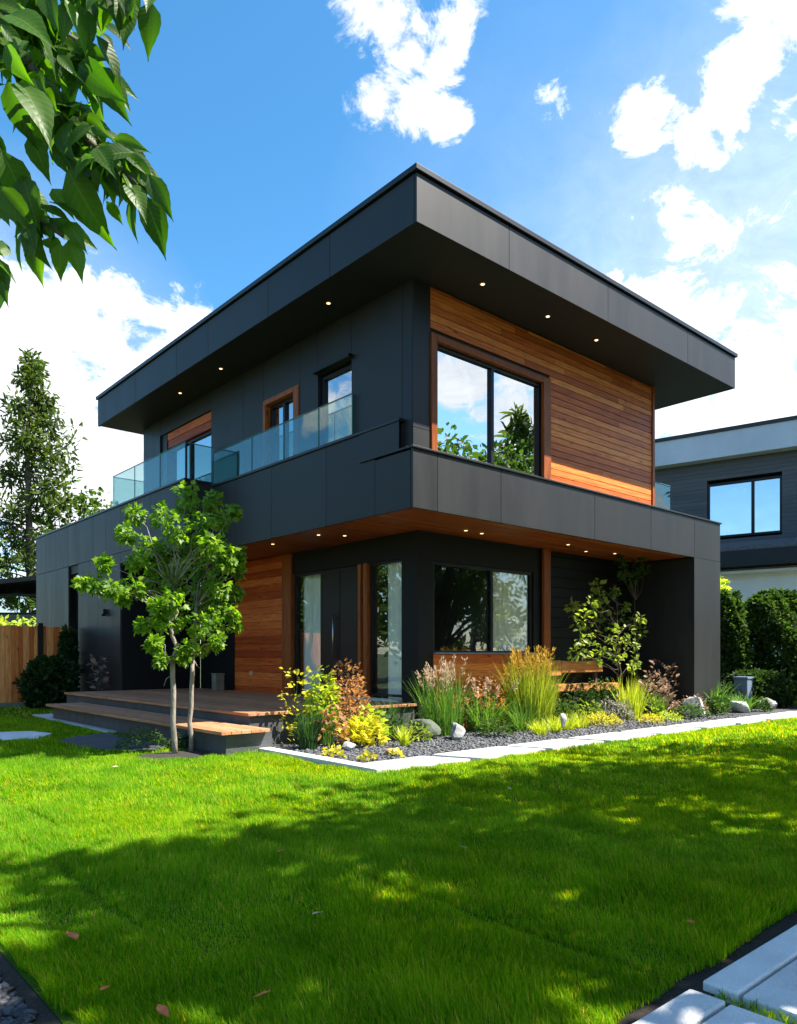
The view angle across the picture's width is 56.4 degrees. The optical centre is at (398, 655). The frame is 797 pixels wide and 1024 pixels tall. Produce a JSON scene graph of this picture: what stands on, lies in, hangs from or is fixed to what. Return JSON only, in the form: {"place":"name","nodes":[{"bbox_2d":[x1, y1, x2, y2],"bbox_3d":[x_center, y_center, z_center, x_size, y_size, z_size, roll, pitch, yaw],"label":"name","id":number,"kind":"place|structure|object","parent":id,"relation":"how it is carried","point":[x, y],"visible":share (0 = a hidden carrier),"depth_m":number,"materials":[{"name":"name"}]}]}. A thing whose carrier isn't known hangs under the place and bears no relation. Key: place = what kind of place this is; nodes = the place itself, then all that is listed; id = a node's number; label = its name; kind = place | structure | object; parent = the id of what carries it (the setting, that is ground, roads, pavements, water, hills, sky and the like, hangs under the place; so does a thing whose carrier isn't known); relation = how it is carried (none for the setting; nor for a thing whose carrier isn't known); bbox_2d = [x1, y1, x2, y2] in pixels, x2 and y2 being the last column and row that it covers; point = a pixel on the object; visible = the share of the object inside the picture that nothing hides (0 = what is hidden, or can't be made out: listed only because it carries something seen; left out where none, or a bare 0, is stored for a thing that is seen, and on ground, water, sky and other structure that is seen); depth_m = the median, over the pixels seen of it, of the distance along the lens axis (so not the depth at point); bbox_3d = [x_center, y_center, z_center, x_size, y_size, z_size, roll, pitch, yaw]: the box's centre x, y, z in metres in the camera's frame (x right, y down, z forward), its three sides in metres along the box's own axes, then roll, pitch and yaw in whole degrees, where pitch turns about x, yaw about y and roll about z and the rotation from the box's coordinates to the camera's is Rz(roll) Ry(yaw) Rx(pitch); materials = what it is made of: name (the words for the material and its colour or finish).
{"place":"outdoors","nodes":[
{"label":"outdoors","id":0,"kind":"place"},
{"bbox_2d":[0,970,38,1023],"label":"strip gravel","id":1,"kind":"structure","parent":0,"point":[12,1006],"depth_m":2.79,"materials":[{"name":"gravel"}]},
{"bbox_2d":[86,654,109,689],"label":"dry plant","id":2,"kind":"object","parent":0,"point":[94,662],"visible":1,"depth_m":18.06,"materials":[{"name":"grey plant"}]},
{"bbox_2d":[59,733,170,750],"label":"dark path","id":3,"kind":"structure","parent":0,"point":[104,741],"depth_m":11.32,"materials":[{"name":"stone"}]},
{"bbox_2d":[113,724,167,751],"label":"green shrub","id":4,"kind":"object","parent":3,"relation":"on","point":[149,736],"visible":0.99,"depth_m":10.48,"materials":[{"name":"green plant"}]},
{"bbox_2d":[0,657,796,1023],"bbox_3d":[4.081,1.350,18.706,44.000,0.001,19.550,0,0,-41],"label":"lawn","id":5,"kind":"structure","parent":0,"point":[58,1011],"depth_m":3.93,"materials":[{"name":"plant"}]},
{"bbox_2d":[0,614,35,625],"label":"leafy bush","id":6,"kind":"object","parent":5,"relation":"on","point":[2,622],"visible":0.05,"depth_m":30.61,"materials":[{"name":"green plant"}]},
{"bbox_2d":[0,575,36,625],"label":"distant house","id":7,"kind":"structure","parent":5,"relation":"on","point":[17,598],"depth_m":34.02,"materials":[{"name":"black"}]},
{"bbox_2d":[0,594,35,614],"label":"window","id":8,"kind":"structure","parent":7,"relation":"in","point":[11,604],"depth_m":34.02,"materials":[{"name":"glass"}]},
{"bbox_2d":[0,731,50,740],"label":"stepping stone","id":9,"kind":"object","parent":5,"relation":"on","point":[17,734],"visible":0.65,"depth_m":12.37,"materials":[{"name":"stone"}]},
{"bbox_2d":[0,623,68,702],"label":"timber fence","id":10,"kind":"object","parent":5,"relation":"on","point":[20,646],"visible":0.54,"depth_m":19.39,"materials":[{"name":"wood"}]},
{"bbox_2d":[0,347,87,593],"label":"conifer tree","id":11,"kind":"object","parent":5,"relation":"on","point":[31,377],"visible":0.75,"depth_m":39.85,"materials":[{"name":"green plant"}]},
{"bbox_2d":[11,654,81,708],"bbox_3d":[-9.022,0.712,19.239,1.677,1.506,1.670,0,0,-41],"label":"dark shrub","id":12,"kind":"object","parent":5,"relation":"on","point":[44,675],"visible":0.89,"depth_m":18.84,"materials":[{"name":"green plant"}]},
{"bbox_2d":[56,623,81,688],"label":"climbing shrub","id":13,"kind":"object","parent":5,"relation":"on","point":[68,645],"visible":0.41,"depth_m":19.75,"materials":[{"name":"green plant"}]},
{"bbox_2d":[25,476,118,557],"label":"broadleaf tree","id":14,"kind":"object","parent":5,"relation":"on","point":[85,510],"visible":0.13,"depth_m":41.23,"materials":[{"name":"green plant"}]},
{"bbox_2d":[33,714,116,733],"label":"concrete slab","id":15,"kind":"structure","parent":5,"relation":"on","point":[50,717],"depth_m":14.31,"materials":[{"name":"concrete"}]},
{"bbox_2d":[167,732,188,747],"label":"plant","id":16,"kind":"object","parent":5,"relation":"on","point":[181,739],"visible":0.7,"depth_m":10.62,"materials":[{"name":"green plant"}]},
{"bbox_2d":[137,750,219,758],"bbox_3d":[-2.931,1.338,10.026,1.284,0.001,0.756,0,0,-41],"label":"mulch bed","id":17,"kind":"object","parent":5,"relation":"on","point":[183,754],"visible":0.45,"depth_m":10.02,"materials":[{"name":"soil"}]},
{"bbox_2d":[69,479,247,753],"bbox_3d":[-3.005,-0.548,10.158,1.545,3.839,2.468,0,0,22],"label":"young tree","id":18,"kind":"object","parent":17,"relation":"on","point":[176,622],"visible":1,"depth_m":10.12,"materials":[{"name":"green plant"}]},
{"bbox_2d":[46,688,416,755],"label":"timber deck","id":19,"kind":"structure","parent":5,"relation":"on","point":[226,722],"depth_m":12.57,"materials":[{"name":"wood"}]},
{"bbox_2d":[211,673,224,690],"bbox_3d":[-4.319,0.640,17.801,0.244,0.420,0.244,0,0,-41],"label":"planter box","id":20,"kind":"object","parent":19,"relation":"on","point":[217,681],"visible":1,"depth_m":17.71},
{"bbox_2d":[259,747,388,773],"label":"kerb","id":21,"kind":"structure","parent":5,"relation":"on","point":[313,758],"depth_m":9.20,"materials":[{"name":"concrete"}]},
{"bbox_2d":[35,162,737,726],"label":"modern house","id":22,"kind":"structure","parent":5,"relation":"on","point":[405,420],"depth_m":13.98,"materials":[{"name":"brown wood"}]},
{"bbox_2d":[162,412,210,485],"bbox_3d":[-4.790,-4.193,17.005,0.160,2.145,2.570,0,0,-41],"label":"sliding door","id":23,"kind":"structure","parent":22,"relation":"in","point":[198,431],"depth_m":16.94,"materials":[{"name":"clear glass"}]},
{"bbox_2d":[263,384,299,465],"bbox_3d":[-2.127,-4.020,13.938,0.220,1.730,1.225,0,0,-41],"label":"window","id":24,"kind":"structure","parent":22,"relation":"in","point":[284,406],"depth_m":14.09,"materials":[{"name":"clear glass"}]},
{"bbox_2d":[312,353,352,444],"bbox_3d":[-1.070,-4.085,12.640,0.250,1.730,1.040,0,0,-41],"label":"window","id":25,"kind":"structure","parent":22,"relation":"in","point":[337,415],"depth_m":12.73,"materials":[{"name":"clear glass"}]},
{"bbox_2d":[322,566,356,695],"bbox_3d":[-1.169,-0.448,14.865,0.156,2.595,1.240,0,0,-41],"label":"front door","id":26,"kind":"structure","parent":22,"relation":"in","point":[339,585],"depth_m":14.87,"materials":[{"name":"black metal"}]},
{"bbox_2d":[370,559,401,697],"bbox_3d":[-0.198,-0.489,13.836,0.080,2.518,0.938,0,0,-41],"label":"window","id":27,"kind":"structure","parent":22,"relation":"in","point":[372,565],"depth_m":14.14,"materials":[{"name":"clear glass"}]},
{"bbox_2d":[433,561,534,653],"bbox_3d":[1.683,-0.860,14.319,2.856,1.676,0.180,0,0,-41],"label":"window","id":28,"kind":"structure","parent":22,"relation":"in","point":[490,570],"depth_m":14.45,"materials":[{"name":"clear glass"}]},
{"bbox_2d":[427,332,550,478],"bbox_3d":[1.547,-4.022,12.420,2.965,1.825,0.230,0,0,-41],"label":"window","id":29,"kind":"structure","parent":22,"relation":"in","point":[485,408],"depth_m":12.36,"materials":[{"name":"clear glass"}]},
{"bbox_2d":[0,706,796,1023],"bbox_3d":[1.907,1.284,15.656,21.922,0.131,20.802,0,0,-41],"label":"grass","id":30,"kind":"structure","parent":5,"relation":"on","point":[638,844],"depth_m":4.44,"materials":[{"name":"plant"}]},
{"bbox_2d":[66,930,78,939],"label":"fallen leaf","id":31,"kind":"object","parent":30,"relation":"on","point":[73,935],"visible":1,"depth_m":3.40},
{"bbox_2d":[156,1004,168,1016],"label":"fallen leaf","id":32,"kind":"object","parent":30,"relation":"on","point":[161,1009],"visible":1,"depth_m":2.69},
{"bbox_2d":[655,415,796,674],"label":"neighbour house","id":33,"kind":"structure","parent":5,"relation":"on","point":[739,482],"depth_m":28.93,"materials":[{"name":"paint"}]},
{"bbox_2d":[707,475,781,537],"bbox_3d":[13.552,-5.768,29.173,2.716,2.184,0.104,0,0,36],"label":"window","id":34,"kind":"structure","parent":33,"relation":"in","point":[749,507],"depth_m":29.11,"materials":[{"name":"blue glass"}]},
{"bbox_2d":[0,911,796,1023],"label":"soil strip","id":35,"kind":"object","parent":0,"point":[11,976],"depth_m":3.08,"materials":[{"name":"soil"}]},
{"bbox_2d":[0,0,796,653],"label":"sky","id":36,"kind":"structure","parent":0,"point":[653,143],"materials":[{"name":"blue"}]},
{"bbox_2d":[272,704,796,762],"bbox_3d":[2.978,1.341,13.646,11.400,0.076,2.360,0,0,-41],"label":"bed gravel","id":37,"kind":"structure","parent":0,"point":[582,731],"depth_m":11.68,"materials":[{"name":"gravel"}]},
{"bbox_2d":[277,666,315,744],"bbox_3d":[-1.539,0.752,11.127,0.586,1.203,0.621,0,0,-41],"label":"flowering shrub","id":38,"kind":"object","parent":37,"relation":"on","point":[289,684],"visible":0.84,"depth_m":11.08,"materials":[{"name":"yellow plant"}]},
{"bbox_2d":[267,706,329,749],"bbox_3d":[-1.362,1.030,10.704,0.877,0.640,0.761,0,0,8],"label":"grass clump","id":39,"kind":"object","parent":37,"relation":"on","point":[307,735],"visible":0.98,"depth_m":10.58,"materials":[{"name":"plant"}]},
{"bbox_2d":[301,665,341,738],"bbox_3d":[-1.169,0.752,11.427,0.708,1.204,0.696,0,0,-41],"label":"leafy shrub","id":40,"kind":"object","parent":37,"relation":"on","point":[323,695],"visible":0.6,"depth_m":11.35,"materials":[{"name":"green plant"}]},
{"bbox_2d":[307,699,348,744],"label":"grass clump","id":41,"kind":"object","parent":37,"relation":"on","point":[323,740],"visible":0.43,"depth_m":11.12,"materials":[{"name":"plant"}]},
{"bbox_2d":[319,744,346,757],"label":"yellow plant","id":42,"kind":"object","parent":37,"relation":"on","point":[332,754],"visible":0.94,"depth_m":9.76,"materials":[{"name":"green plant"}]},
{"bbox_2d":[316,701,352,747],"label":"rust plant","id":43,"kind":"object","parent":37,"relation":"on","point":[344,728],"visible":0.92,"depth_m":10.78,"materials":[{"name":"orange plant"}]},
{"bbox_2d":[321,658,372,740],"bbox_3d":[-0.819,0.695,11.686,0.933,1.320,0.938,0,0,-41],"label":"rust shrub","id":44,"kind":"object","parent":37,"relation":"on","point":[353,685],"visible":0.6,"depth_m":11.60,"materials":[{"name":"brown plant"}]},
{"bbox_2d":[342,741,355,750],"bbox_3d":[-0.702,1.289,10.547,0.192,0.133,0.214,0,0,-41],"label":"stone","id":45,"kind":"object","parent":37,"relation":"on","point":[347,745],"visible":0.96,"depth_m":10.48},
{"bbox_2d":[337,715,390,748],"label":"yellow plant","id":46,"kind":"object","parent":37,"relation":"on","point":[360,738],"visible":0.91,"depth_m":10.92,"materials":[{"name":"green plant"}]},
{"bbox_2d":[356,748,377,761],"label":"yellow plant","id":47,"kind":"object","parent":37,"relation":"on","point":[363,755],"visible":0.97,"depth_m":9.45,"materials":[{"name":"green plant"}]},
{"bbox_2d":[345,703,391,740],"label":"lime plant","id":48,"kind":"object","parent":37,"relation":"on","point":[369,716],"visible":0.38,"depth_m":11.36,"materials":[{"name":"yellow plant"}]},
{"bbox_2d":[362,712,400,739],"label":"dark plant","id":49,"kind":"object","parent":37,"relation":"on","point":[394,734],"visible":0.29,"depth_m":11.75,"materials":[{"name":"green plant"}]},
{"bbox_2d":[385,748,395,754],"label":"stone","id":50,"kind":"object","parent":37,"relation":"on","point":[387,750],"visible":0.59,"depth_m":10.03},
{"bbox_2d":[348,695,433,737],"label":"arching grass","id":51,"kind":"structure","parent":37,"relation":"on","point":[398,723],"depth_m":12.22,"materials":[{"name":"plant"}]},
{"bbox_2d":[388,747,403,756],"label":"yellow plant","id":52,"kind":"object","parent":37,"relation":"on","point":[398,752],"visible":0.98,"depth_m":9.86,"materials":[{"name":"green plant"}]},
{"bbox_2d":[382,726,431,746],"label":"spiky plant","id":53,"kind":"object","parent":37,"relation":"on","point":[404,738],"visible":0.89,"depth_m":10.87,"materials":[{"name":"plant"}]},
{"bbox_2d":[397,721,432,741],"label":"plant","id":54,"kind":"object","parent":37,"relation":"on","point":[424,727],"visible":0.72,"depth_m":11.59,"materials":[{"name":"green plant"}]},
{"bbox_2d":[408,719,440,739],"bbox_3d":[0.416,1.206,11.959,0.571,0.382,0.405,0,0,-5],"label":"boulder","id":55,"kind":"object","parent":37,"relation":"on","point":[434,728],"visible":0.6,"depth_m":11.81,"materials":[{"name":"stone"}]},
{"bbox_2d":[396,654,473,736],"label":"feather grass","id":56,"kind":"object","parent":37,"relation":"on","point":[443,722],"depth_m":12.43,"materials":[{"name":"plant"}]},
{"bbox_2d":[431,684,482,729],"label":"dark shrub","id":57,"kind":"object","parent":37,"relation":"on","point":[467,715],"visible":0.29,"depth_m":13.06,"materials":[{"name":"green plant"}]},
{"bbox_2d":[450,722,465,739],"bbox_3d":[0.957,1.245,11.923,0.247,0.329,0.456,0,0,-1],"label":"boulder","id":58,"kind":"object","parent":37,"relation":"on","point":[458,731],"visible":0.9,"depth_m":11.78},
{"bbox_2d":[433,676,526,732],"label":"feather grass","id":59,"kind":"object","parent":37,"relation":"on","point":[486,713],"depth_m":12.99,"materials":[{"name":"plant"}]},
{"bbox_2d":[472,672,504,723],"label":"rust plant","id":60,"kind":"object","parent":37,"relation":"on","point":[481,677],"visible":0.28,"depth_m":13.54,"materials":[{"name":"brown plant"}]},
{"bbox_2d":[463,684,517,727],"bbox_3d":[1.739,0.945,13.820,1.098,0.821,1.143,0,0,-41],"label":"dark shrub","id":61,"kind":"object","parent":37,"relation":"on","point":[496,700],"visible":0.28,"depth_m":13.67,"materials":[{"name":"green plant"}]},
{"bbox_2d":[474,716,514,736],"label":"plant","id":62,"kind":"object","parent":37,"relation":"on","point":[500,727],"visible":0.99,"depth_m":12.25,"materials":[{"name":"green plant"}]},
{"bbox_2d":[485,695,558,730],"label":"arching grass","id":63,"kind":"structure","parent":37,"relation":"on","point":[521,726],"depth_m":13.15,"materials":[{"name":"plant"}]},
{"bbox_2d":[487,645,581,728],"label":"golden grass","id":64,"kind":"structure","parent":37,"relation":"on","point":[543,691],"depth_m":13.58,"materials":[{"name":"plant"}]},
{"bbox_2d":[524,719,556,734],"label":"grass","id":65,"kind":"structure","parent":37,"relation":"on","point":[540,729],"depth_m":12.59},
{"bbox_2d":[543,717,573,731],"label":"grass","id":66,"kind":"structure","parent":37,"relation":"on","point":[555,729],"depth_m":12.94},
{"bbox_2d":[560,713,566,727],"bbox_3d":[2.819,1.125,12.721,0.108,0.258,0.094,0,0,-41],"label":"stone","id":67,"kind":"object","parent":37,"relation":"on","point":[563,718],"visible":1,"depth_m":12.70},
{"bbox_2d":[512,660,618,717],"bbox_3d":[3.478,0.730,15.382,3.100,1.240,0.580,0,0,-41],"label":"timber bench","id":68,"kind":"object","parent":37,"relation":"on","point":[583,666],"visible":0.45,"depth_m":15.65,"materials":[{"name":"wood"}]},
{"bbox_2d":[552,698,580,723],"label":"plant","id":69,"kind":"object","parent":37,"relation":"on","point":[562,705],"visible":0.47,"depth_m":14.17,"materials":[{"name":"green plant"}]},
{"bbox_2d":[552,713,580,729],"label":"grass","id":70,"kind":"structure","parent":37,"relation":"on","point":[571,725],"depth_m":13.36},
{"bbox_2d":[553,682,605,720],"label":"dark shrub","id":71,"kind":"object","parent":37,"relation":"on","point":[582,696],"visible":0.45,"depth_m":14.86,"materials":[{"name":"green plant"}]},
{"bbox_2d":[567,711,601,727],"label":"grass","id":72,"kind":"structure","parent":37,"relation":"on","point":[584,723],"depth_m":13.71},
{"bbox_2d":[569,698,605,722],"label":"plant","id":73,"kind":"object","parent":37,"relation":"on","point":[588,708],"visible":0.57,"depth_m":14.41,"materials":[{"name":"green plant"}]},
{"bbox_2d":[577,676,620,718],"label":"dark shrub","id":74,"kind":"object","parent":37,"relation":"on","point":[606,693],"visible":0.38,"depth_m":15.53,"materials":[{"name":"green plant"}]},
{"bbox_2d":[582,711,623,727],"bbox_3d":[3.842,1.201,14.064,0.810,0.310,0.826,0,0,-41],"label":"yellow mound","id":75,"kind":"object","parent":37,"relation":"on","point":[612,719],"visible":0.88,"depth_m":13.99,"materials":[{"name":"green plant"}]},
{"bbox_2d":[564,578,647,716],"bbox_3d":[4.448,-0.112,15.581,1.276,2.969,3.688,0,0,37],"label":"tree","id":76,"kind":"object","parent":37,"relation":"on","point":[600,662],"visible":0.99,"depth_m":15.57,"materials":[{"name":"green plant"}]},
{"bbox_2d":[594,695,636,722],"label":"grey shrub","id":77,"kind":"object","parent":37,"relation":"on","point":[613,710],"visible":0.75,"depth_m":14.71,"materials":[{"name":"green plant"}]},
{"bbox_2d":[614,554,651,684],"bbox_3d":[5.197,-0.507,16.719,1.418,3.756,0.743,0,0,-41],"label":"slim sapling","id":78,"kind":"object","parent":37,"relation":"on","point":[635,573],"visible":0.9,"depth_m":16.76,"materials":[{"name":"green plant"}]},
{"bbox_2d":[608,676,659,720],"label":"lime grass","id":79,"kind":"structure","parent":37,"relation":"on","point":[636,704],"depth_m":15.36,"materials":[{"name":"plant"}]},
{"bbox_2d":[639,713,664,723],"bbox_3d":[4.974,1.238,14.593,0.543,0.237,0.540,0,0,-41],"label":"yellow mound","id":80,"kind":"object","parent":37,"relation":"on","point":[654,716],"visible":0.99,"depth_m":14.55,"materials":[{"name":"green plant"}]},
{"bbox_2d":[642,693,667,718],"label":"lime plant","id":81,"kind":"object","parent":37,"relation":"on","point":[651,707],"visible":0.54,"depth_m":15.54,"materials":[{"name":"green plant"}]},
{"bbox_2d":[637,670,677,715],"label":"purple shrub","id":82,"kind":"object","parent":37,"relation":"on","point":[665,688],"visible":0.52,"depth_m":16.06,"materials":[{"name":"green plant"}]},
{"bbox_2d":[645,691,675,715],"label":"grass clump","id":83,"kind":"object","parent":37,"relation":"on","point":[664,705],"visible":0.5,"depth_m":15.78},
{"bbox_2d":[648,659,679,713],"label":"purple shrub","id":84,"kind":"object","parent":37,"relation":"on","point":[662,665],"visible":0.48,"depth_m":16.70,"materials":[{"name":"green plant"}]},
{"bbox_2d":[655,710,683,721],"bbox_3d":[5.524,1.235,15.175,0.565,0.259,0.570,0,0,-41],"label":"yellow mound","id":85,"kind":"object","parent":37,"relation":"on","point":[669,715],"visible":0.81,"depth_m":15.14,"materials":[{"name":"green plant"}]},
{"bbox_2d":[672,693,708,714],"bbox_3d":[6.465,1.097,16.513,0.815,0.518,0.806,0,0,-41],"label":"boulder","id":86,"kind":"object","parent":37,"relation":"on","point":[683,700],"visible":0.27,"depth_m":16.49,"materials":[{"name":"grey stone"}]},
{"bbox_2d":[670,701,713,718],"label":"plant","id":87,"kind":"object","parent":37,"relation":"on","point":[687,709],"visible":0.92,"depth_m":15.71,"materials":[{"name":"green plant"}]},
{"bbox_2d":[683,697,705,716],"bbox_3d":[6.513,1.149,16.341,0.471,0.488,0.617,0,0,31],"label":"boulder","id":88,"kind":"object","parent":37,"relation":"on","point":[694,700],"visible":0.57,"depth_m":16.14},
{"bbox_2d":[704,692,731,714],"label":"leafy plant","id":89,"kind":"object","parent":37,"relation":"on","point":[713,700],"visible":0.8,"depth_m":16.65,"materials":[{"name":"green plant"}]},
{"bbox_2d":[700,681,741,713],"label":"strappy plant","id":90,"kind":"object","parent":37,"relation":"on","point":[722,695],"visible":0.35,"depth_m":17.09,"materials":[{"name":"plant"}]},
{"bbox_2d":[720,576,732,671],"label":"leafy bush","id":91,"kind":"object","parent":37,"relation":"on","point":[723,581],"visible":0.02,"depth_m":21.21,"materials":[{"name":"green plant"}]},
{"bbox_2d":[720,675,745,701],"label":"dark shrub","id":92,"kind":"object","parent":37,"relation":"on","point":[739,691],"visible":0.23,"depth_m":18.78,"materials":[{"name":"green plant"}]},
{"bbox_2d":[720,587,754,688],"bbox_3d":[9.075,-0.204,20.453,1.356,3.318,1.363,0,0,-41],"label":"columnar shrub","id":93,"kind":"object","parent":37,"relation":"on","point":[732,608],"visible":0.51,"depth_m":20.10,"materials":[{"name":"green plant"}]},
{"bbox_2d":[729,701,749,712],"bbox_3d":[7.996,1.240,17.433,0.420,0.336,0.484,0,0,-9],"label":"boulder","id":94,"kind":"object","parent":37,"relation":"on","point":[738,707],"visible":0.87,"depth_m":17.27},
{"bbox_2d":[733,676,753,700],"bbox_3d":[8.815,0.950,19.006,0.380,0.800,0.380,0,0,-41],"label":"utility box","id":95,"kind":"object","parent":37,"relation":"on","point":[744,683],"visible":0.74,"depth_m":18.88,"materials":[{"name":"blue metal"}]},
{"bbox_2d":[727,693,766,711],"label":"strappy plant","id":96,"kind":"object","parent":37,"relation":"on","point":[751,707],"visible":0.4,"depth_m":17.62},
{"bbox_2d":[720,667,794,707],"bbox_3d":[9.477,0.883,19.559,1.902,1.156,1.912,0,0,-4],"label":"dark shrub","id":97,"kind":"object","parent":37,"relation":"on","point":[769,687],"visible":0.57,"depth_m":19.07,"materials":[{"name":"green plant"}]},
{"bbox_2d":[748,696,773,711],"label":"leafy plant","id":98,"kind":"object","parent":37,"relation":"on","point":[765,703],"visible":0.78,"depth_m":17.68,"materials":[{"name":"green plant"}]},
{"bbox_2d":[728,587,796,704],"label":"rounded hedge","id":99,"kind":"object","parent":37,"relation":"on","point":[771,614],"visible":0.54,"depth_m":20.30,"materials":[{"name":"green plant"}]},
{"bbox_2d":[756,698,776,709],"bbox_3d":[9.200,1.239,18.575,0.407,0.357,0.538,0,0,2],"label":"boulder","id":100,"kind":"object","parent":37,"relation":"on","point":[774,704],"visible":0.44,"depth_m":18.39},
{"bbox_2d":[764,668,796,706],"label":"fern","id":101,"kind":"object","parent":37,"relation":"on","point":[793,688],"visible":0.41,"depth_m":19.12,"materials":[{"name":"green plant"}]},
{"bbox_2d":[792,673,796,700],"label":"dark shrub","id":102,"kind":"object","parent":37,"relation":"on","point":[793,677],"visible":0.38,"depth_m":20.03,"materials":[{"name":"green plant"}]},
{"bbox_2d":[365,711,796,770],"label":"path","id":103,"kind":"structure","parent":0,"point":[488,752],"depth_m":11.07,"materials":[{"name":"concrete"}]},
{"bbox_2d":[633,925,796,1023],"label":"pavement","id":104,"kind":"structure","parent":0,"point":[766,974],"depth_m":2.91,"materials":[{"name":"concrete"}]},
{"label":"gravel strip","id":105,"kind":"structure","parent":0,"visible":0},
{"bbox_2d":[0,0,173,308],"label":"overhanging tree","id":106,"kind":"object","parent":105,"relation":"on","point":[43,112],"visible":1,"depth_m":2.18,"materials":[{"name":"green plant"}]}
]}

